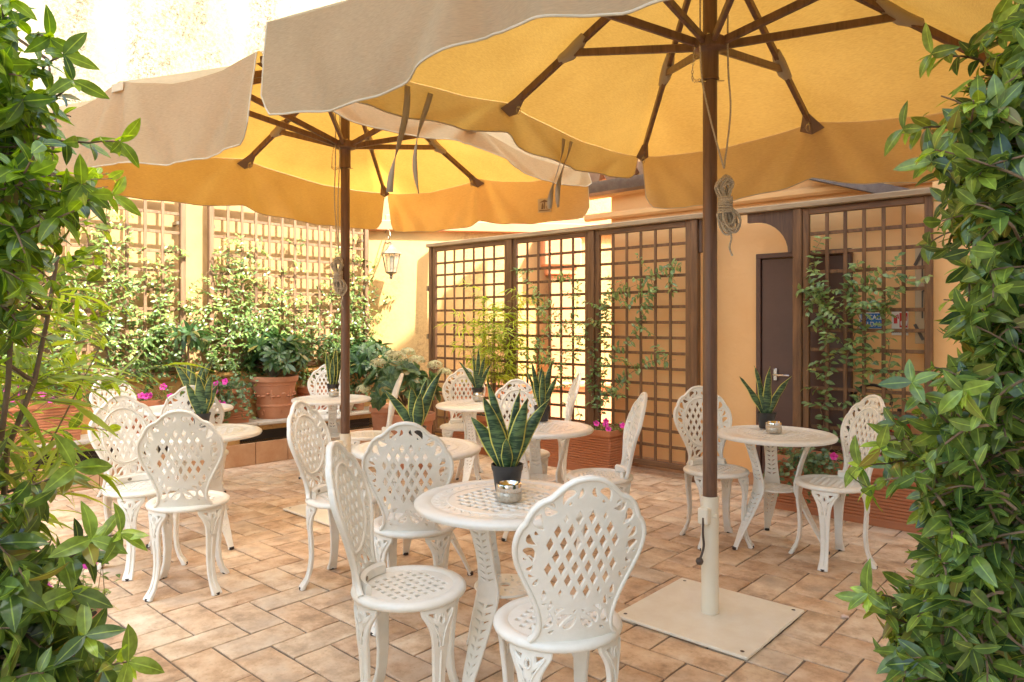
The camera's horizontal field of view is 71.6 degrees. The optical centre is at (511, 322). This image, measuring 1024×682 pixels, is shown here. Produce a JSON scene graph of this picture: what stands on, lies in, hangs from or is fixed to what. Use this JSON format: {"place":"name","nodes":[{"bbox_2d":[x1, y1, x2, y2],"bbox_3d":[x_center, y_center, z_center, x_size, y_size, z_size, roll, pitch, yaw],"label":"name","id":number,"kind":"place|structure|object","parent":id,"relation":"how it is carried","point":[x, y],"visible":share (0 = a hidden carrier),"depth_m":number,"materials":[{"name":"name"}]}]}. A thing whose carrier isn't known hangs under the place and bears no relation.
{"place":"outdoors","nodes":[
{"label":"outdoors","id":0,"kind":"place"},
{"bbox_2d":[0,130,135,551],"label":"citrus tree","id":1,"kind":"object","parent":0,"point":[68,262],"visible":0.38,"depth_m":3.05,"materials":[{"name":"green plant"}]},
{"bbox_2d":[47,536,122,611],"bbox_3d":[-1.700,0.973,2.697,0.346,0.314,0.350,0,0,0],"label":"petunia plant","id":2,"kind":"object","parent":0,"point":[106,590],"visible":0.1,"depth_m":2.79,"materials":[{"name":"green plant"}]},
{"bbox_2d":[0,0,357,190],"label":"tall wall","id":3,"kind":"structure","parent":0,"point":[126,40],"depth_m":6.67,"materials":[{"name":"beige paint"}]},
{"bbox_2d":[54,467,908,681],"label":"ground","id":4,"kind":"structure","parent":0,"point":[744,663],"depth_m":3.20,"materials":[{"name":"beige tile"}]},
{"bbox_2d":[7,188,362,375],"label":"garden wall","id":5,"kind":"structure","parent":4,"relation":"on","point":[196,239],"depth_m":6.97,"materials":[{"name":"beige paint"}]},
{"bbox_2d":[1,197,185,378],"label":"wall trellis","id":6,"kind":"object","parent":5,"relation":"attached to","point":[181,233],"depth_m":6.45,"materials":[{"name":"brown wood"}]},
{"bbox_2d":[2,246,105,391],"bbox_3d":[-4.091,-0.191,5.622,0.261,1.647,1.560,0,0,42],"label":"climbing jasmine","id":7,"kind":"object","parent":6,"relation":"attached to","point":[75,283],"visible":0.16,"depth_m":6.00,"materials":[{"name":"green plant"}]},
{"bbox_2d":[0,301,182,400],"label":"climbing jasmine","id":8,"kind":"object","parent":6,"relation":"attached to","point":[170,359],"visible":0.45,"depth_m":6.38,"materials":[{"name":"green plant"}]},
{"bbox_2d":[72,205,175,382],"bbox_3d":[-3.411,-0.218,6.318,0.254,1.689,0.891,0,0,45],"label":"climbing jasmine","id":9,"kind":"object","parent":6,"relation":"attached to","point":[114,339],"visible":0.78,"depth_m":6.30,"materials":[{"name":"green plant"}]},
{"bbox_2d":[207,205,368,372],"bbox_3d":[-2.335,-0.385,7.557,0.145,1.750,1.826,0,0,44],"label":"wall trellis","id":10,"kind":"object","parent":5,"relation":"attached to","point":[211,226],"depth_m":7.41,"materials":[{"name":"brown wood"}]},
{"bbox_2d":[138,238,237,376],"bbox_3d":[-3.029,-0.100,6.701,0.246,1.473,0.964,0,0,42],"label":"climbing jasmine","id":11,"kind":"object","parent":10,"relation":"attached to","point":[189,311],"visible":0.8,"depth_m":6.76,"materials":[{"name":"green plant"}]},
{"bbox_2d":[205,233,291,384],"bbox_3d":[-2.639,-0.111,7.098,0.279,1.550,0.921,0,0,44],"label":"climbing jasmine","id":12,"kind":"object","parent":10,"relation":"attached to","point":[239,275],"visible":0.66,"depth_m":7.06,"materials":[{"name":"green plant"}]},
{"bbox_2d":[259,238,339,386],"bbox_3d":[-2.206,-0.086,7.549,0.270,1.634,1.020,0,0,44],"label":"climbing jasmine","id":13,"kind":"object","parent":10,"relation":"attached to","point":[314,320],"visible":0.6,"depth_m":7.54,"materials":[{"name":"green plant"}]},
{"bbox_2d":[255,308,377,384],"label":"climbing jasmine","id":14,"kind":"object","parent":10,"relation":"attached to","point":[326,346],"visible":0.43,"depth_m":7.64,"materials":[{"name":"green plant"}]},
{"bbox_2d":[323,236,396,373],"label":"climbing jasmine","id":15,"kind":"object","parent":10,"relation":"attached to","point":[356,298],"visible":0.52,"depth_m":8.03,"materials":[{"name":"green plant"}]},
{"bbox_2d":[382,82,610,219],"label":"wall","id":16,"kind":"structure","parent":4,"relation":"on","point":[602,205],"depth_m":9.87,"materials":[{"name":"yellow paint"}]},
{"bbox_2d":[611,119,931,471],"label":"house wall","id":17,"kind":"structure","parent":4,"relation":"on","point":[736,315],"depth_m":6.08,"materials":[{"name":"paint"}]},
{"bbox_2d":[632,455,762,484],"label":"wall plinth","id":18,"kind":"structure","parent":17,"relation":"attached to","point":[750,477],"depth_m":6.49,"materials":[{"name":"ceramic"}]},
{"bbox_2d":[584,182,928,221],"bbox_3d":[2.300,-1.163,5.651,4.284,0.315,0.120,0,0,42],"label":"wall moulding","id":19,"kind":"object","parent":17,"relation":"attached to","point":[803,192],"depth_m":5.99,"materials":[{"name":"paint"}]},
{"bbox_2d":[589,115,926,181],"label":"tiled eaves","id":20,"kind":"object","parent":17,"relation":"attached to","point":[594,177],"visible":0.04,"depth_m":6.86,"materials":[{"name":"tile"}]},
{"bbox_2d":[588,174,644,196],"bbox_3d":[2.103,-1.280,5.720,4.400,0.160,0.170,0,0,42],"label":"roof gutter","id":21,"kind":"object","parent":20,"relation":"attached to","point":[614,185],"depth_m":6.65,"materials":[{"name":"grey metal"}]},
{"bbox_2d":[756,248,852,473],"bbox_3d":[2.307,0.345,5.661,0.747,1.830,0.105,0,0,42],"label":"boiler door","id":22,"kind":"structure","parent":17,"relation":"attached to","point":[774,315],"depth_m":5.76,"materials":[{"name":"brown paint"}]},
{"bbox_2d":[859,312,880,328],"bbox_3d":[2.713,-0.014,5.353,0.181,0.125,0.009,0,0,42],"label":"boiler room sign","id":23,"kind":"object","parent":17,"relation":"attached to","point":[873,320],"visible":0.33,"depth_m":5.34,"materials":[{"name":"blue paint"}]},
{"bbox_2d":[853,383,892,404],"bbox_3d":[2.701,0.539,5.317,0.282,0.167,0.022,0,0,42],"label":"garden hose","id":24,"kind":"object","parent":17,"relation":"attached to","point":[871,384],"visible":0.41,"depth_m":5.31,"materials":[{"name":"green rubber"}]},
{"bbox_2d":[891,312,907,334],"bbox_3d":[2.855,0.006,5.223,0.113,0.173,0.024,0,0,42],"label":"extinguisher sign","id":25,"kind":"object","parent":17,"relation":"attached to","point":[897,322],"visible":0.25,"depth_m":5.23,"materials":[{"name":"white paint"}]},
{"bbox_2d":[914,248,923,343],"bbox_3d":[2.945,-0.200,5.107,0.087,0.703,0.068,0,0,42],"label":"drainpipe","id":26,"kind":"object","parent":17,"relation":"attached to","point":[919,303],"visible":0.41,"depth_m":5.09,"materials":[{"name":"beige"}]},
{"bbox_2d":[932,112,1017,490],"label":"wall pier","id":27,"kind":"structure","parent":17,"relation":"attached to","point":[942,347],"depth_m":4.89,"materials":[{"name":"paint"}]},
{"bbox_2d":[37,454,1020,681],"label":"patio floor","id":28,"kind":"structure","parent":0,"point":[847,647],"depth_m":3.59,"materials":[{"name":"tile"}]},
{"bbox_2d":[0,0,141,494],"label":"laurel bush","id":29,"kind":"object","parent":28,"relation":"on","point":[28,196],"visible":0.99,"depth_m":1.54,"materials":[{"name":"green plant"}]},
{"bbox_2d":[0,433,164,681],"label":"viburnum bush","id":30,"kind":"object","parent":28,"relation":"on","point":[47,632],"visible":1,"depth_m":1.42,"materials":[{"name":"green plant"}]},
{"bbox_2d":[0,280,211,610],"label":"bamboo","id":31,"kind":"object","parent":28,"relation":"on","point":[26,361],"visible":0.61,"depth_m":1.98,"materials":[{"name":"green plant"}]},
{"bbox_2d":[89,374,157,501],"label":"garden chair","id":32,"kind":"object","parent":28,"relation":"on","point":[97,398],"visible":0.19,"depth_m":5.64,"materials":[{"name":"white metal"}]},
{"bbox_2d":[88,394,187,581],"bbox_3d":[-2.094,0.888,3.985,0.482,0.947,0.398,0,0,36],"label":"garden chair","id":33,"kind":"object","parent":28,"relation":"on","point":[138,484],"visible":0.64,"depth_m":4.00,"materials":[{"name":"white metal"}]},
{"bbox_2d":[136,409,229,601],"bbox_3d":[-1.657,0.888,3.620,0.398,0.947,0.482,0,0,-15],"label":"garden chair","id":34,"kind":"object","parent":28,"relation":"on","point":[161,508],"visible":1,"depth_m":3.48,"materials":[{"name":"white metal"}]},
{"bbox_2d":[137,403,233,492],"bbox_3d":[-2.600,1.018,5.670,0.702,0.687,0.702,0,0,-30],"label":"bistro table","id":35,"kind":"object","parent":28,"relation":"on","point":[156,410],"visible":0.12,"depth_m":5.62,"materials":[{"name":"white metal"}]},
{"bbox_2d":[174,359,212,407],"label":"snake plant","id":36,"kind":"object","parent":35,"relation":"on","point":[189,377],"visible":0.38,"depth_m":5.60,"materials":[{"name":"green plant"}]},
{"bbox_2d":[0,406,372,494],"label":"wall bench","id":37,"kind":"object","parent":28,"relation":"on","point":[269,443],"depth_m":6.83,"materials":[{"name":"ceramic"}]},
{"bbox_2d":[0,397,83,445],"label":"ribbed planter","id":38,"kind":"object","parent":37,"relation":"on","point":[47,425],"visible":0.37,"depth_m":5.63,"materials":[{"name":"ceramic"}]},
{"bbox_2d":[4,386,74,407],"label":"petunia plant","id":39,"kind":"object","parent":38,"relation":"on","point":[42,396],"visible":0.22,"depth_m":5.61,"materials":[{"name":"pink plant"}]},
{"bbox_2d":[125,396,192,433],"bbox_3d":[-3.151,0.816,6.353,0.280,0.280,0.550,0,0,44],"label":"ribbed planter","id":40,"kind":"object","parent":37,"relation":"on","point":[153,402],"visible":0.07,"depth_m":6.19,"materials":[{"name":"ceramic"}]},
{"bbox_2d":[137,383,175,401],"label":"petunia plant","id":41,"kind":"object","parent":40,"relation":"in","point":[144,396],"visible":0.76,"depth_m":6.27,"materials":[{"name":"pink plant"}]},
{"bbox_2d":[167,319,215,362],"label":"potted plant","id":42,"kind":"object","parent":40,"relation":"in","point":[189,336],"visible":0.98,"depth_m":6.46,"materials":[{"name":"green plant"}]},
{"bbox_2d":[134,296,279,396],"bbox_3d":[-2.826,0.229,6.848,0.307,0.991,1.481,0,0,43],"label":"climbing jasmine","id":43,"kind":"object","parent":40,"relation":"in","point":[247,330],"visible":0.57,"depth_m":6.98,"materials":[{"name":"green plant"}]},
{"bbox_2d":[1,367,374,433],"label":"wall","id":44,"kind":"structure","parent":37,"relation":"on","point":[176,387],"depth_m":6.62,"materials":[{"name":"paint"}]},
{"bbox_2d":[328,336,400,378],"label":"rhododendron","id":45,"kind":"object","parent":44,"relation":"on","point":[362,355],"visible":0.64,"depth_m":7.68,"materials":[{"name":"green plant"}]},
{"bbox_2d":[214,387,250,423],"bbox_3d":[-2.723,0.791,6.802,0.300,0.330,0.340,0,0,45],"label":"ribbed planter","id":46,"kind":"object","parent":37,"relation":"on","point":[235,418],"visible":0.38,"depth_m":6.73,"materials":[{"name":"ceramic"}]},
{"bbox_2d":[212,377,231,398],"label":"petunia plant","id":47,"kind":"object","parent":46,"relation":"in","point":[225,381],"visible":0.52,"depth_m":6.60,"materials":[{"name":"pink plant"}]},
{"bbox_2d":[212,367,259,422],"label":"ivy","id":48,"kind":"object","parent":46,"relation":"in","point":[239,386],"visible":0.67,"depth_m":6.65,"materials":[{"name":"green plant"}]},
{"bbox_2d":[250,374,298,418],"bbox_3d":[-2.409,0.746,7.194,0.470,0.420,0.470,0,0,0],"label":"clay pot","id":49,"kind":"object","parent":37,"relation":"on","point":[274,396],"visible":0.85,"depth_m":7.03,"materials":[{"name":"ceramic"}]},
{"bbox_2d":[239,326,315,376],"bbox_3d":[-2.379,0.305,7.173,0.751,0.547,0.654,0,0,21],"label":"rhododendron","id":50,"kind":"object","parent":49,"relation":"in","point":[279,355],"visible":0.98,"depth_m":7.00,"materials":[{"name":"green plant"}]},
{"bbox_2d":[297,386,337,410],"bbox_3d":[-2.036,0.816,7.487,0.280,0.280,0.360,0,0,44],"label":"ribbed planter","id":51,"kind":"object","parent":37,"relation":"on","point":[302,391],"visible":0.13,"depth_m":7.37,"materials":[{"name":"ceramic"}]},
{"bbox_2d":[351,388,364,410],"bbox_3d":[-1.721,0.836,7.808,0.260,0.240,0.260,0,0,0],"label":"clay pot","id":52,"kind":"object","parent":37,"relation":"on","point":[359,406],"visible":0.2,"depth_m":7.73,"materials":[{"name":"ceramic"}]},
{"bbox_2d":[350,375,372,411],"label":"ivy","id":53,"kind":"object","parent":52,"relation":"in","point":[353,386],"visible":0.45,"depth_m":7.66,"materials":[{"name":"green plant"}]},
{"bbox_2d":[161,385,228,523],"bbox_3d":[-2.190,0.888,4.939,0.398,0.947,0.482,0,0,-14],"label":"garden chair","id":54,"kind":"object","parent":28,"relation":"on","point":[185,399],"visible":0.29,"depth_m":4.79,"materials":[{"name":"white metal"}]},
{"bbox_2d":[146,423,261,549],"bbox_3d":[-1.930,1.018,4.430,0.702,0.687,0.702,0,0,5],"label":"bistro table","id":55,"kind":"object","parent":28,"relation":"on","point":[227,432],"visible":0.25,"depth_m":4.35,"materials":[{"name":"white metal"}]},
{"bbox_2d":[186,370,217,425],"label":"snake plant","id":56,"kind":"object","parent":55,"relation":"on","point":[201,397],"visible":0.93,"depth_m":4.62,"materials":[{"name":"green plant"}]},
{"bbox_2d":[37,51,591,525],"bbox_3d":[-1.208,-0.338,5.151,2.297,3.385,3.475,0,0,34],"label":"parasol","id":57,"kind":"object","parent":28,"relation":"on","point":[213,137],"visible":0.83,"depth_m":5.41,"materials":[{"name":"yellow fabric"}]},
{"bbox_2d":[307,364,340,456],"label":"garden chair","id":58,"kind":"object","parent":28,"relation":"on","point":[321,376],"visible":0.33,"depth_m":7.07,"materials":[{"name":"white metal"}]},
{"bbox_2d":[291,394,370,478],"bbox_3d":[-1.620,1.018,6.380,0.702,0.687,0.702,0,0,-12],"label":"bistro table","id":59,"kind":"object","parent":28,"relation":"on","point":[313,400],"visible":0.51,"depth_m":6.36,"materials":[{"name":"white metal"}]},
{"bbox_2d":[325,348,340,392],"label":"snake plant","id":60,"kind":"object","parent":59,"relation":"on","point":[333,368],"visible":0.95,"depth_m":6.79,"materials":[{"name":"green plant"}]},
{"bbox_2d":[287,400,380,590],"bbox_3d":[-0.921,0.888,3.740,0.482,0.947,0.398,0,0,14],"label":"garden chair","id":61,"kind":"object","parent":28,"relation":"on","point":[309,466],"visible":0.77,"depth_m":3.77,"materials":[{"name":"white metal"}]},
{"bbox_2d":[350,373,403,492],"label":"garden chair","id":62,"kind":"object","parent":28,"relation":"on","point":[357,437],"visible":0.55,"depth_m":5.74,"materials":[{"name":"white metal"}]},
{"bbox_2d":[369,403,405,437],"bbox_3d":[-1.300,1.110,7.420,0.380,0.500,0.380,0,0,0],"label":"clay pot","id":63,"kind":"object","parent":28,"relation":"on","point":[379,419],"visible":0.27,"depth_m":7.27,"materials":[{"name":"ceramic"}]},
{"bbox_2d":[325,441,465,681],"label":"garden chair","id":64,"kind":"object","parent":28,"relation":"on","point":[380,591],"visible":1,"depth_m":2.44,"materials":[{"name":"white metal"}]},
{"bbox_2d":[361,421,455,635],"bbox_3d":[-0.447,0.888,3.208,0.398,0.947,0.482,0,0,0],"label":"garden chair","id":65,"kind":"object","parent":28,"relation":"on","point":[405,520],"visible":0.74,"depth_m":3.05,"materials":[{"name":"white metal"}]},
{"bbox_2d":[392,411,434,469],"bbox_3d":[-0.930,1.100,6.620,0.430,0.520,0.430,0,0,0],"label":"clay pot","id":66,"kind":"object","parent":28,"relation":"on","point":[429,419],"visible":0.23,"depth_m":6.50,"materials":[{"name":"ceramic"}]},
{"bbox_2d":[355,347,451,410],"bbox_3d":[-1.058,0.533,6.935,0.774,0.581,0.863,0,0,23],"label":"hydrangea","id":67,"kind":"object","parent":66,"relation":"in","point":[390,371],"visible":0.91,"depth_m":6.78,"materials":[{"name":"green plant"}]},
{"bbox_2d":[351,437,480,575],"bbox_3d":[-0.520,1.018,3.880,0.702,0.687,0.702,0,0,-20],"label":"bistro table","id":68,"kind":"object","parent":28,"relation":"on","point":[458,449],"visible":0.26,"depth_m":3.82,"materials":[{"name":"white metal"}]},
{"bbox_2d":[384,371,441,439],"bbox_3d":[-0.546,0.467,3.924,0.320,0.410,0.129,0,0,0],"label":"snake plant","id":69,"kind":"object","parent":68,"relation":"on","point":[419,406],"visible":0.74,"depth_m":3.92,"materials":[{"name":"green plant"}]},
{"bbox_2d":[440,368,485,479],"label":"garden chair","id":70,"kind":"object","parent":28,"relation":"on","point":[451,426],"visible":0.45,"depth_m":6.46,"materials":[{"name":"white metal"}]},
{"bbox_2d":[436,399,511,481],"bbox_3d":[-0.285,1.018,5.920,0.702,0.687,0.702,0,0,-40],"label":"bistro table","id":71,"kind":"object","parent":28,"relation":"on","point":[466,408],"visible":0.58,"depth_m":5.77,"materials":[{"name":"white metal"}]},
{"bbox_2d":[459,348,491,392],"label":"snake plant","id":72,"kind":"object","parent":71,"relation":"on","point":[477,378],"visible":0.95,"depth_m":6.42,"materials":[{"name":"green plant"}]},
{"bbox_2d":[473,393,483,400],"bbox_3d":[-0.290,0.640,6.133,0.090,0.064,0.090,0,0,0],"label":"ashtray","id":73,"kind":"object","parent":71,"relation":"on","point":[478,396],"visible":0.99,"depth_m":6.10,"materials":[{"name":"silver metal"}]},
{"bbox_2d":[448,411,529,455],"bbox_3d":[-0.215,1.160,7.440,1.000,0.400,0.340,0,0,42],"label":"ribbed planter","id":74,"kind":"object","parent":28,"relation":"on","point":[460,434],"visible":0.06,"depth_m":7.50,"materials":[{"name":"ceramic"}]},
{"bbox_2d":[433,278,538,415],"bbox_3d":[-0.204,0.276,7.366,1.101,1.469,1.219,0,0,26],"label":"bamboo","id":75,"kind":"object","parent":74,"relation":"on","point":[488,351],"visible":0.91,"depth_m":7.26,"materials":[{"name":"green plant"}]},
{"bbox_2d":[369,231,610,436],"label":"wall","id":76,"kind":"structure","parent":28,"relation":"on","point":[403,323],"depth_m":8.44,"materials":[{"name":"yellow paint"}]},
{"bbox_2d":[381,229,401,278],"bbox_3d":[-1.438,-0.800,8.196,0.207,0.618,0.484,0,0,-30],"label":"wall lantern","id":77,"kind":"object","parent":76,"relation":"attached to","point":[391,253],"depth_m":8.04,"materials":[{"name":"white paint"}]},
{"bbox_2d":[369,215,610,232],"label":"wall cornice","id":78,"kind":"structure","parent":76,"relation":"on","point":[478,226],"depth_m":8.50,"materials":[{"name":"beige paint"}]},
{"bbox_2d":[540,237,583,381],"bbox_3d":[0.583,-0.095,8.520,0.540,1.960,0.280,0,0,-8],"label":"wall pilaster","id":79,"kind":"object","parent":76,"relation":"attached to","point":[566,260],"depth_m":8.45,"materials":[{"name":"beige paint"}]},
{"bbox_2d":[414,479,593,681],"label":"bistro table","id":80,"kind":"object","parent":28,"relation":"on","point":[479,511],"visible":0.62,"depth_m":2.61,"materials":[{"name":"white metal"}]},
{"bbox_2d":[496,480,521,502],"bbox_3d":[-0.012,0.640,2.697,0.096,0.064,0.096,0,0,0],"label":"candle holder","id":81,"kind":"object","parent":80,"relation":"on","point":[508,491],"visible":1,"depth_m":2.66,"materials":[{"name":"silver metal"}]},
{"bbox_2d":[471,377,550,489],"bbox_3d":[-0.003,0.446,2.842,0.309,0.454,0.145,0,0,-18],"label":"snake plant","id":82,"kind":"object","parent":80,"relation":"on","point":[505,448],"visible":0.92,"depth_m":2.82,"materials":[{"name":"green plant"}]},
{"bbox_2d":[495,379,549,473],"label":"garden chair","id":83,"kind":"object","parent":28,"relation":"on","point":[545,454],"visible":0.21,"depth_m":5.20,"materials":[{"name":"white metal"}]},
{"bbox_2d":[455,381,610,422],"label":"wall","id":84,"kind":"structure","parent":28,"relation":"on","point":[555,398],"depth_m":8.36,"materials":[{"name":"paint"}]},
{"bbox_2d":[487,420,593,541],"bbox_3d":[0.180,1.018,4.620,0.702,0.687,0.702,0,0,-10],"label":"bistro table","id":85,"kind":"object","parent":28,"relation":"on","point":[558,429],"visible":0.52,"depth_m":4.57,"materials":[{"name":"white metal"}]},
{"bbox_2d":[526,360,558,421],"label":"snake plant","id":86,"kind":"object","parent":85,"relation":"on","point":[542,387],"visible":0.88,"depth_m":4.86,"materials":[{"name":"green plant"}]},
{"bbox_2d":[535,372,581,483],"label":"garden chair","id":87,"kind":"object","parent":28,"relation":"on","point":[572,395],"visible":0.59,"depth_m":5.85,"materials":[{"name":"white metal"}]},
{"bbox_2d":[493,475,645,681],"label":"garden chair","id":88,"kind":"object","parent":28,"relation":"on","point":[579,625],"visible":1,"depth_m":2.00,"materials":[{"name":"white metal"}]},
{"bbox_2d":[528,418,623,469],"bbox_3d":[0.603,1.160,6.705,1.000,0.400,0.340,0,0,42],"label":"ribbed planter","id":89,"kind":"object","parent":28,"relation":"on","point":[597,448],"visible":0.34,"depth_m":6.40,"materials":[{"name":"ceramic"}]},
{"bbox_2d":[590,418,624,432],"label":"petunia plant","id":90,"kind":"object","parent":89,"relation":"on","point":[605,422],"visible":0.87,"depth_m":6.42,"materials":[{"name":"pink plant"}]},
{"bbox_2d":[566,392,647,558],"bbox_3d":[0.567,0.888,4.250,0.482,0.947,0.398,0,0,0],"label":"garden chair","id":91,"kind":"object","parent":28,"relation":"on","point":[620,476],"visible":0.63,"depth_m":4.26,"materials":[{"name":"white metal"}]},
{"bbox_2d":[260,0,1016,659],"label":"parasol","id":92,"kind":"object","parent":28,"relation":"on","point":[674,96],"visible":0.98,"depth_m":3.72,"materials":[{"name":"yellow fabric"}]},
{"bbox_2d":[426,187,932,482],"bbox_3d":[0.949,0.217,6.616,5.218,2.285,0.100,0,0,42],"label":"trellis screen","id":93,"kind":"object","parent":28,"relation":"on","point":[790,222],"visible":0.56,"depth_m":6.19,"materials":[{"name":"brown wood"}]},
{"bbox_2d":[511,268,587,419],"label":"climbing jasmine","id":94,"kind":"object","parent":93,"relation":"attached to","point":[538,340],"visible":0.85,"depth_m":7.03,"materials":[{"name":"green plant"}]},
{"bbox_2d":[571,253,681,421],"bbox_3d":[1.035,0.159,6.452,1.118,1.566,0.265,0,0,39],"label":"climbing jasmine","id":95,"kind":"object","parent":93,"relation":"attached to","point":[615,294],"visible":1,"depth_m":6.50,"materials":[{"name":"green plant"}]},
{"bbox_2d":[809,178,909,193],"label":"roof","id":96,"kind":"structure","parent":93,"relation":"attached to","point":[876,188],"depth_m":5.23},
{"bbox_2d":[795,236,934,450],"bbox_3d":[2.511,0.163,5.139,0.366,1.635,1.001,0,0,-42],"label":"climbing jasmine","id":97,"kind":"object","parent":93,"relation":"attached to","point":[817,294],"visible":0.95,"depth_m":5.17,"materials":[{"name":"green plant"}]},
{"bbox_2d":[673,385,754,550],"bbox_3d":[1.264,0.888,4.461,0.398,0.947,0.482,0,0,-8],"label":"garden chair","id":98,"kind":"object","parent":28,"relation":"on","point":[727,474],"visible":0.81,"depth_m":4.56,"materials":[{"name":"white metal"}]},
{"bbox_2d":[717,425,838,554],"bbox_3d":[1.620,1.018,4.360,0.702,0.687,0.702,0,0,10],"label":"bistro table","id":99,"kind":"object","parent":28,"relation":"on","point":[748,436],"visible":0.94,"depth_m":4.29,"materials":[{"name":"white metal"}]},
{"bbox_2d":[739,366,791,428],"bbox_3d":[1.624,0.475,4.536,0.341,0.396,0.123,0,0,0],"label":"snake plant","id":100,"kind":"object","parent":99,"relation":"on","point":[765,401],"visible":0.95,"depth_m":4.54,"materials":[{"name":"green plant"}]},
{"bbox_2d":[766,421,781,432],"bbox_3d":[1.606,0.640,4.356,0.094,0.064,0.094,0,0,0],"label":"candle holder","id":101,"kind":"object","parent":99,"relation":"on","point":[773,426],"visible":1,"depth_m":4.32,"materials":[{"name":"clear glass"}]},
{"bbox_2d":[788,394,885,571],"bbox_3d":[1.871,0.888,4.066,0.482,0.947,0.398,0,0,-9],"label":"garden chair","id":102,"kind":"object","parent":28,"relation":"on","point":[825,486],"visible":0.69,"depth_m":4.08,"materials":[{"name":"white metal"}]},
{"bbox_2d":[772,448,933,533],"bbox_3d":[2.379,1.160,4.993,1.020,0.400,0.340,0,0,42],"label":"ribbed planter","id":103,"kind":"object","parent":28,"relation":"on","point":[895,514],"visible":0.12,"depth_m":4.76,"materials":[{"name":"ceramic"}]},
{"bbox_2d":[763,446,848,502],"bbox_3d":[2.043,1.052,4.952,0.615,0.388,0.381,0,0,32],"label":"flowering plant","id":104,"kind":"object","parent":103,"relation":"in","point":[822,458],"visible":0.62,"depth_m":4.93,"materials":[{"name":"green plant"}]},
{"bbox_2d":[828,447,880,465],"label":"petunia plant","id":105,"kind":"object","parent":103,"relation":"on","point":[833,456],"visible":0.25,"depth_m":4.92,"materials":[{"name":"pink plant"}]},
{"bbox_2d":[834,0,1023,681],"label":"viburnum bush","id":106,"kind":"object","parent":28,"relation":"on","point":[956,614],"visible":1,"depth_m":1.52,"materials":[{"name":"green plant"}]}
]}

